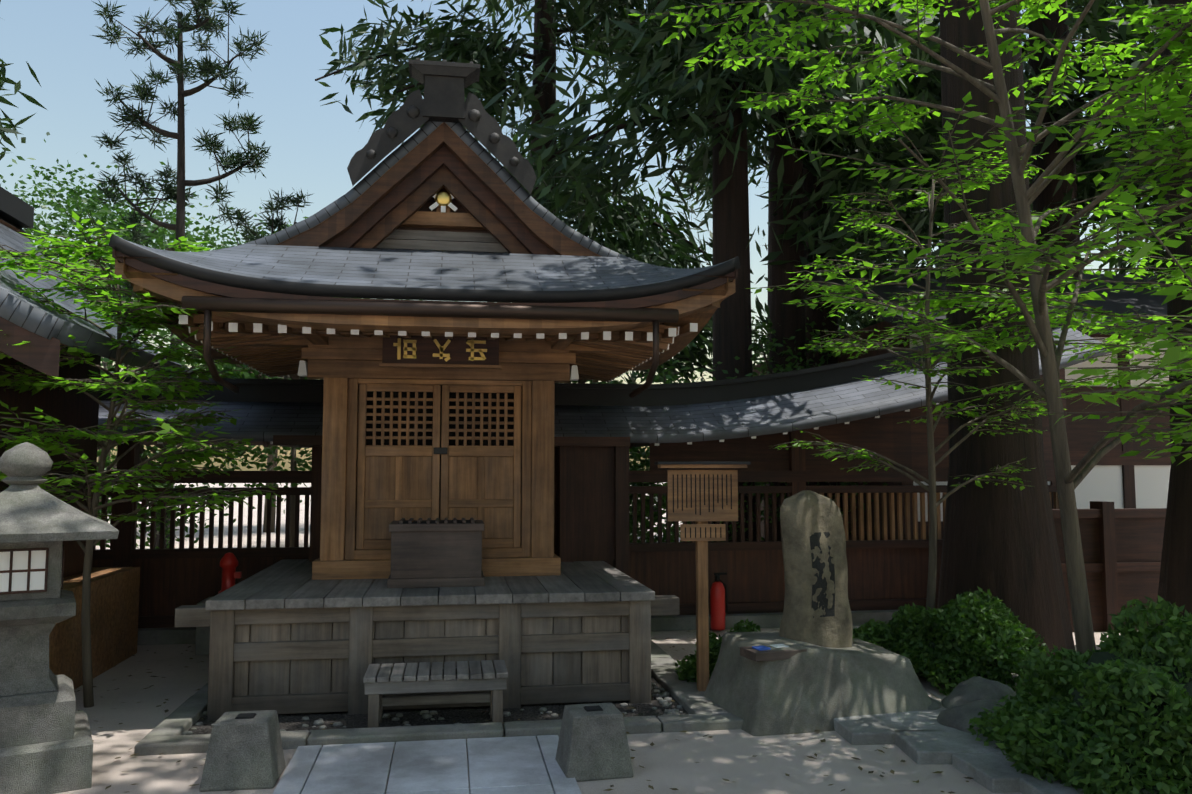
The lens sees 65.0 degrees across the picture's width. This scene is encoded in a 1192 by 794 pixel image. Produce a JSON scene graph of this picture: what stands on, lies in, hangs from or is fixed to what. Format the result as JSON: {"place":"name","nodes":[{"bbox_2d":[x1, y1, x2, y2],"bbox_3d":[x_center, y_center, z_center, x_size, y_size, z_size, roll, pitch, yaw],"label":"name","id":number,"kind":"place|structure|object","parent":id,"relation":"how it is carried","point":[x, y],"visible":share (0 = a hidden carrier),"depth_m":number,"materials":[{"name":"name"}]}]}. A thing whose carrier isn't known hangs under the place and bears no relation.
{"place":"outdoors","nodes":[
{"label":"outdoors","id":0,"kind":"place"},
{"bbox_2d":[108,121,740,302],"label":"roof","id":1,"kind":"structure","parent":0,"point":[267,264],"depth_m":6.10,"materials":[{"name":"grey tile"}]},
{"bbox_2d":[112,248,737,370],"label":"roof eaves","id":2,"kind":"object","parent":1,"relation":"attached to","point":[171,286],"visible":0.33,"depth_m":5.85,"materials":[{"name":"brown wood"}]},
{"bbox_2d":[249,123,613,302],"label":"gable","id":3,"kind":"structure","parent":1,"relation":"attached to","point":[391,209],"depth_m":6.80,"materials":[{"name":"brown wood"}]},
{"bbox_2d":[429,190,457,212],"bbox_3d":[-1.127,-1.452,6.907,0.284,0.176,0.025,1,-4,-9],"label":"gable ornament","id":4,"kind":"object","parent":3,"relation":"attached to","point":[443,199],"visible":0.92,"depth_m":6.90,"materials":[{"name":"gold metal"}]},
{"bbox_2d":[347,58,536,195],"bbox_3d":[-1.253,-1.851,7.753,1.321,0.962,2.390,1,-4,-9],"label":"roof ridge ornament","id":5,"kind":"object","parent":1,"relation":"on","point":[445,83],"visible":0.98,"depth_m":6.63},
{"bbox_2d":[0,0,1164,470],"label":"sky","id":6,"kind":"structure","parent":0,"point":[314,145],"materials":[{"name":"blue"}]},
{"bbox_2d":[54,482,1119,793],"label":"ground","id":7,"kind":"structure","parent":0,"point":[118,730],"depth_m":4.95,"materials":[{"name":"sand"},{"name":"soil"}]},
{"bbox_2d":[0,0,49,159],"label":"tree","id":8,"kind":"object","parent":7,"relation":"on","point":[8,127],"visible":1,"depth_m":14.43,"materials":[{"name":"green plant"}]},
{"bbox_2d":[0,442,118,793],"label":"stone lantern","id":9,"kind":"object","parent":7,"relation":"on","point":[46,744],"visible":1,"depth_m":4.46,"materials":[{"name":"grey stone"}]},
{"bbox_2d":[0,186,139,689],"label":"building","id":10,"kind":"structure","parent":7,"relation":"on","point":[114,606],"depth_m":6.89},
{"bbox_2d":[0,217,192,379],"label":"roof","id":11,"kind":"structure","parent":10,"relation":"on","point":[26,312],"depth_m":5.97,"materials":[{"name":"grey tile"}]},
{"bbox_2d":[96,448,117,545],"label":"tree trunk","id":12,"kind":"object","parent":7,"relation":"on","point":[115,450],"depth_m":11.63,"materials":[{"name":"plant"}]},
{"bbox_2d":[0,139,247,516],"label":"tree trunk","id":13,"kind":"object","parent":7,"relation":"on","point":[91,208],"visible":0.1,"depth_m":19.19,"materials":[{"name":"green plant"}]},
{"bbox_2d":[0,211,281,707],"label":"young tree","id":14,"kind":"object","parent":7,"relation":"on","point":[136,314],"visible":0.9,"depth_m":5.84,"materials":[{"name":"green plant"}]},
{"bbox_2d":[36,0,312,547],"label":"pine tree","id":15,"kind":"object","parent":7,"relation":"on","point":[207,69],"visible":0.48,"depth_m":14.45,"materials":[{"name":"green plant"}]},
{"bbox_2d":[81,283,271,548],"bbox_3d":[-4.777,0.570,10.070,3.583,3.626,3.404,1,-4,-9],"label":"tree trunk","id":16,"kind":"object","parent":7,"relation":"on","point":[153,449],"visible":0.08,"depth_m":10.16,"materials":[{"name":"green plant"}]},
{"bbox_2d":[195,597,211,655],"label":"hydrant plinth","id":17,"kind":"structure","parent":7,"relation":"on","point":[202,641],"depth_m":7.58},
{"bbox_2d":[218,552,241,593],"bbox_3d":[-3.067,1.497,7.837,0.180,0.390,0.160,1,-4,-9],"label":"red hydrant","id":18,"kind":"object","parent":17,"relation":"on","point":[229,564],"visible":0.73,"depth_m":7.79,"materials":[{"name":"red metal"}]},
{"bbox_2d":[199,710,285,791],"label":"stone block","id":19,"kind":"structure","parent":7,"relation":"on","point":[245,751],"depth_m":4.43,"materials":[{"name":"grey stone"}]},
{"bbox_2d":[153,186,339,531],"bbox_3d":[-7.753,-0.678,22.385,5.975,8.004,6.792,1,-4,-9],"label":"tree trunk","id":20,"kind":"object","parent":7,"relation":"on","point":[274,465],"depth_m":22.32,"materials":[{"name":"green plant"}]},
{"bbox_2d":[140,297,366,546],"bbox_3d":[-3.596,0.371,10.735,3.037,4.123,3.253,-4,-6,41],"label":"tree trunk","id":21,"kind":"object","parent":7,"relation":"on","point":[295,461],"visible":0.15,"depth_m":10.76,"materials":[{"name":"green plant"}]},
{"bbox_2d":[272,735,580,793],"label":"path paving","id":22,"kind":"structure","parent":7,"relation":"on","point":[516,765],"depth_m":4.65,"materials":[{"name":"stone"}]},
{"bbox_2d":[134,640,742,755],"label":"kerb","id":23,"kind":"structure","parent":7,"relation":"on","point":[165,736],"depth_m":5.29,"materials":[{"name":"stone"}]},
{"bbox_2d":[188,675,688,734],"bbox_3d":[-1.084,2.044,7.012,3.200,0.001,3.550,1,-4,-9],"label":"soil bed","id":24,"kind":"object","parent":7,"relation":"on","point":[294,722],"depth_m":5.68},
{"bbox_2d":[175,559,679,719],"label":"shrine platform","id":25,"kind":"structure","parent":24,"relation":"on","point":[289,636],"depth_m":5.90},
{"bbox_2d":[387,518,484,587],"bbox_3d":[-1.098,1.065,6.461,0.640,0.440,0.460,1,-4,-9],"label":"offering box","id":26,"kind":"object","parent":25,"relation":"on","point":[430,553],"visible":1,"depth_m":6.25,"materials":[{"name":"grey wood"}]},
{"bbox_2d":[297,348,578,579],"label":"shrine building","id":27,"kind":"structure","parent":25,"relation":"on","point":[406,443],"depth_m":6.95,"materials":[{"name":"brown wood"}]},
{"bbox_2d":[133,284,719,397],"bbox_3d":[-1.243,-0.259,7.566,3.637,0.662,3.760,1,-4,-9],"label":"shrine eave frame","id":28,"kind":"object","parent":27,"relation":"on","point":[275,351],"visible":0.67,"depth_m":6.14,"materials":[{"name":"brown wood"}]},
{"bbox_2d":[379,335,501,368],"bbox_3d":[-1.122,-0.329,6.787,0.860,0.250,0.242,1,-4,-9],"label":"name plaque","id":29,"kind":"object","parent":28,"relation":"attached to","point":[442,352],"visible":0.9,"depth_m":6.67,"materials":[{"name":"brown wood"}]},
{"bbox_2d":[183,682,682,734],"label":"soil pebbles","id":30,"kind":"object","parent":24,"relation":"on","point":[425,714],"visible":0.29,"depth_m":5.71,"materials":[{"name":"stone"}]},
{"bbox_2d":[363,660,507,727],"bbox_3d":[-0.937,1.766,5.499,0.812,0.335,0.380,1,-4,-9],"label":"step bench","id":31,"kind":"object","parent":24,"relation":"on","point":[389,678],"visible":0.94,"depth_m":5.39,"materials":[{"name":"grey wood"}]},
{"bbox_2d":[74,631,973,793],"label":"fallen leaves","id":32,"kind":"object","parent":7,"relation":"on","point":[815,754],"visible":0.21,"depth_m":4.86,"materials":[{"name":"brown plant"}]},
{"bbox_2d":[315,0,768,383],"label":"tree","id":33,"kind":"object","parent":7,"relation":"on","point":[468,46],"visible":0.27,"depth_m":16.00,"materials":[{"name":"green plant"}]},
{"bbox_2d":[555,703,633,781],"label":"stone block","id":34,"kind":"structure","parent":7,"relation":"on","point":[593,743],"depth_m":4.58,"materials":[{"name":"grey stone"}]},
{"bbox_2d":[92,353,1109,644],"bbox_3d":[-2.693,0.670,8.375,15.438,2.960,1.620,1,-4,-9],"label":"wooden fence","id":35,"kind":"object","parent":7,"relation":"on","point":[594,477],"visible":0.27,"depth_m":8.95,"materials":[{"name":"brown wood"}]},
{"bbox_2d":[99,306,1066,405],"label":"corridor ridge","id":36,"kind":"structure","parent":35,"relation":"on","point":[311,391],"depth_m":9.00,"materials":[{"name":"grey tile"}]},
{"bbox_2d":[97,327,1111,446],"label":"roof","id":37,"kind":"structure","parent":35,"relation":"on","point":[260,422],"depth_m":8.64,"materials":[{"name":"grey tile"}]},
{"bbox_2d":[572,373,687,542],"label":"tree","id":38,"kind":"object","parent":7,"relation":"on","point":[638,456],"visible":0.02,"depth_m":10.26,"materials":[{"name":"green plant"}]},
{"bbox_2d":[625,342,779,542],"bbox_3d":[0.907,0.859,11.463,3.240,3.724,3.207,1,-4,-9],"label":"tree","id":39,"kind":"object","parent":7,"relation":"on","point":[668,381],"visible":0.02,"depth_m":11.23,"materials":[{"name":"green plant"}]},
{"bbox_2d":[655,461,750,690],"bbox_3d":[0.710,1.257,6.190,0.620,1.655,0.160,0,-4,-5],"label":"notice board","id":40,"kind":"object","parent":7,"relation":"on","point":[701,498],"visible":0.98,"depth_m":6.21,"materials":[{"name":"brown wood"}]},
{"bbox_2d":[673,618,760,682],"bbox_3d":[0.919,1.805,6.538,0.773,0.492,0.747,1,-4,-9],"label":"shrub","id":41,"kind":"object","parent":7,"relation":"on","point":[688,668],"depth_m":6.47,"materials":[{"name":"green plant"}]},
{"bbox_2d":[710,572,727,630],"bbox_3d":[1.137,1.900,8.714,0.139,0.520,0.139,-3,-5,36],"label":"fire extinguisher","id":42,"kind":"object","parent":7,"relation":"on","point":[718,592],"visible":1,"depth_m":8.66,"materials":[{"name":"red metal"}]},
{"bbox_2d":[561,3,926,363],"bbox_3d":[3.901,-9.328,20.730,7.928,25.208,7.789,-2,-5,29],"label":"tree","id":43,"kind":"object","parent":7,"relation":"on","point":[853,317],"visible":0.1,"depth_m":20.27,"materials":[{"name":"plant"}]},
{"bbox_2d":[585,0,939,540],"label":"tree","id":44,"kind":"object","parent":7,"relation":"on","point":[787,320],"visible":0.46,"depth_m":10.49,"materials":[{"name":"green plant"}]},
{"bbox_2d":[658,309,888,534],"bbox_3d":[2.511,0.662,12.293,3.468,3.782,3.220,1,-4,-9],"label":"tree","id":45,"kind":"object","parent":7,"relation":"on","point":[789,364],"visible":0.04,"depth_m":12.11,"materials":[{"name":"green plant"}]},
{"bbox_2d":[463,0,1096,541],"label":"tree","id":46,"kind":"object","parent":7,"relation":"on","point":[731,320],"visible":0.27,"depth_m":11.69,"materials":[{"name":"green plant"}]},
{"bbox_2d":[704,632,931,735],"bbox_3d":[1.383,1.746,5.831,1.281,0.510,0.812,1,-5,-16],"label":"monument base rock","id":47,"kind":"object","parent":7,"relation":"on","point":[813,688],"visible":0.73,"depth_m":5.53,"materials":[{"name":"grey stone"}]},
{"bbox_2d":[740,644,806,661],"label":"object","id":48,"kind":"object","parent":47,"relation":"on","point":[758,653],"visible":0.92,"depth_m":5.47,"materials":[{"name":"brown wood"}]},
{"bbox_2d":[779,490,852,647],"bbox_3d":[1.380,1.094,5.924,0.467,1.000,0.272,1,-5,-15],"label":"monument stone","id":49,"kind":"object","parent":47,"relation":"on","point":[817,610],"visible":0.92,"depth_m":5.83,"materials":[{"name":"grey stone"}]},
{"bbox_2d":[585,0,1055,516],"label":"tree","id":50,"kind":"object","parent":7,"relation":"on","point":[815,314],"visible":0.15,"depth_m":11.19,"materials":[{"name":"green plant"}]},
{"bbox_2d":[852,618,906,651],"bbox_3d":[1.930,1.823,6.849,0.752,0.455,0.743,1,-4,-9],"label":"shrub","id":51,"kind":"object","parent":7,"relation":"on","point":[880,632],"depth_m":6.69,"materials":[{"name":"green plant"}]},
{"bbox_2d":[628,0,1191,657],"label":"tree","id":52,"kind":"object","parent":7,"relation":"on","point":[1030,260],"visible":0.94,"depth_m":5.80,"materials":[{"name":"green plant"}]},
{"bbox_2d":[774,140,1072,610],"bbox_3d":[2.579,0.068,7.144,2.660,3.980,2.049,1,-4,-9],"label":"tree","id":53,"kind":"object","parent":7,"relation":"on","point":[848,345],"visible":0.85,"depth_m":7.11,"materials":[{"name":"green plant"}]},
{"bbox_2d":[928,697,941,709],"bbox_3d":[1.992,1.904,5.751,0.293,0.138,0.344,-3,-5,31],"label":"garden rock","id":54,"kind":"object","parent":7,"relation":"on","point":[934,705],"visible":0.06,"depth_m":5.64,"materials":[{"name":"grey stone"}]},
{"bbox_2d":[746,0,1164,326],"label":"tree","id":55,"kind":"object","parent":7,"relation":"on","point":[1098,28],"visible":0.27,"depth_m":12.17,"materials":[{"name":"green plant"}]},
{"bbox_2d":[753,264,1170,540],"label":"building","id":56,"kind":"structure","parent":7,"relation":"on","point":[1138,480],"depth_m":11.29,"materials":[{"name":"white paint"}]},
{"bbox_2d":[765,0,1164,309],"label":"foliage","id":57,"kind":"object","parent":7,"relation":"on","point":[1097,145],"depth_m":16.14,"materials":[{"name":"green plant"}]},
{"bbox_2d":[888,586,1046,695],"bbox_3d":[2.604,1.720,6.726,1.253,0.673,1.186,1,-4,-9],"label":"shrub","id":58,"kind":"object","parent":7,"relation":"on","point":[987,613],"depth_m":6.48,"materials":[{"name":"green plant"}]},
{"bbox_2d":[937,699,1005,733],"bbox_3d":[2.248,1.831,5.290,0.614,0.212,0.437,-1,-4,11],"label":"garden rock","id":59,"kind":"object","parent":7,"relation":"on","point":[959,717],"visible":0.27,"depth_m":5.25,"materials":[{"name":"grey stone"}]},
{"bbox_2d":[941,676,1015,708],"bbox_3d":[2.367,1.848,5.757,0.564,0.250,0.419,1,-4,-11],"label":"garden rock","id":60,"kind":"object","parent":7,"relation":"on","point":[974,688],"visible":0.38,"depth_m":5.65,"materials":[{"name":"grey stone"}]},
{"bbox_2d":[937,0,1074,659],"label":"tree trunk","id":61,"kind":"object","parent":7,"relation":"on","point":[1000,541],"visible":0.52,"depth_m":7.61,"materials":[{"name":"brown plant"}]},
{"bbox_2d":[834,698,1186,793],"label":"stepping slabs","id":62,"kind":"structure","parent":7,"relation":"on","point":[922,737],"depth_m":4.89,"materials":[{"name":"stone"}]},
{"bbox_2d":[929,1,1191,463],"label":"tree","id":63,"kind":"object","parent":7,"relation":"on","point":[1162,147],"visible":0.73,"depth_m":5.18,"materials":[{"name":"green plant"}]},
{"bbox_2d":[966,595,1191,793],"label":"bush","id":64,"kind":"object","parent":7,"relation":"on","point":[1033,730],"depth_m":4.31,"materials":[{"name":"green plant"}]},
{"bbox_2d":[1030,116,1165,275],"bbox_3d":[11.006,-9.894,13.393,10.236,25.205,7.852,1,-4,-9],"label":"tree","id":65,"kind":"object","parent":7,"relation":"on","point":[1088,183],"visible":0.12,"depth_m":13.32,"materials":[{"name":"green plant"}]},
{"bbox_2d":[1052,501,1165,631],"bbox_3d":[5.557,1.593,8.899,4.110,1.200,0.180,1,-4,-9],"label":"fence","id":66,"kind":"object","parent":7,"relation":"on","point":[1122,551],"visible":0.19,"depth_m":8.75,"materials":[{"name":"brown wood"}]},
{"bbox_2d":[1157,0,1191,624],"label":"tree trunk","id":67,"kind":"object","parent":7,"relation":"on","point":[1175,581],"visible":0.44,"depth_m":7.75,"materials":[{"name":"brown plant"}]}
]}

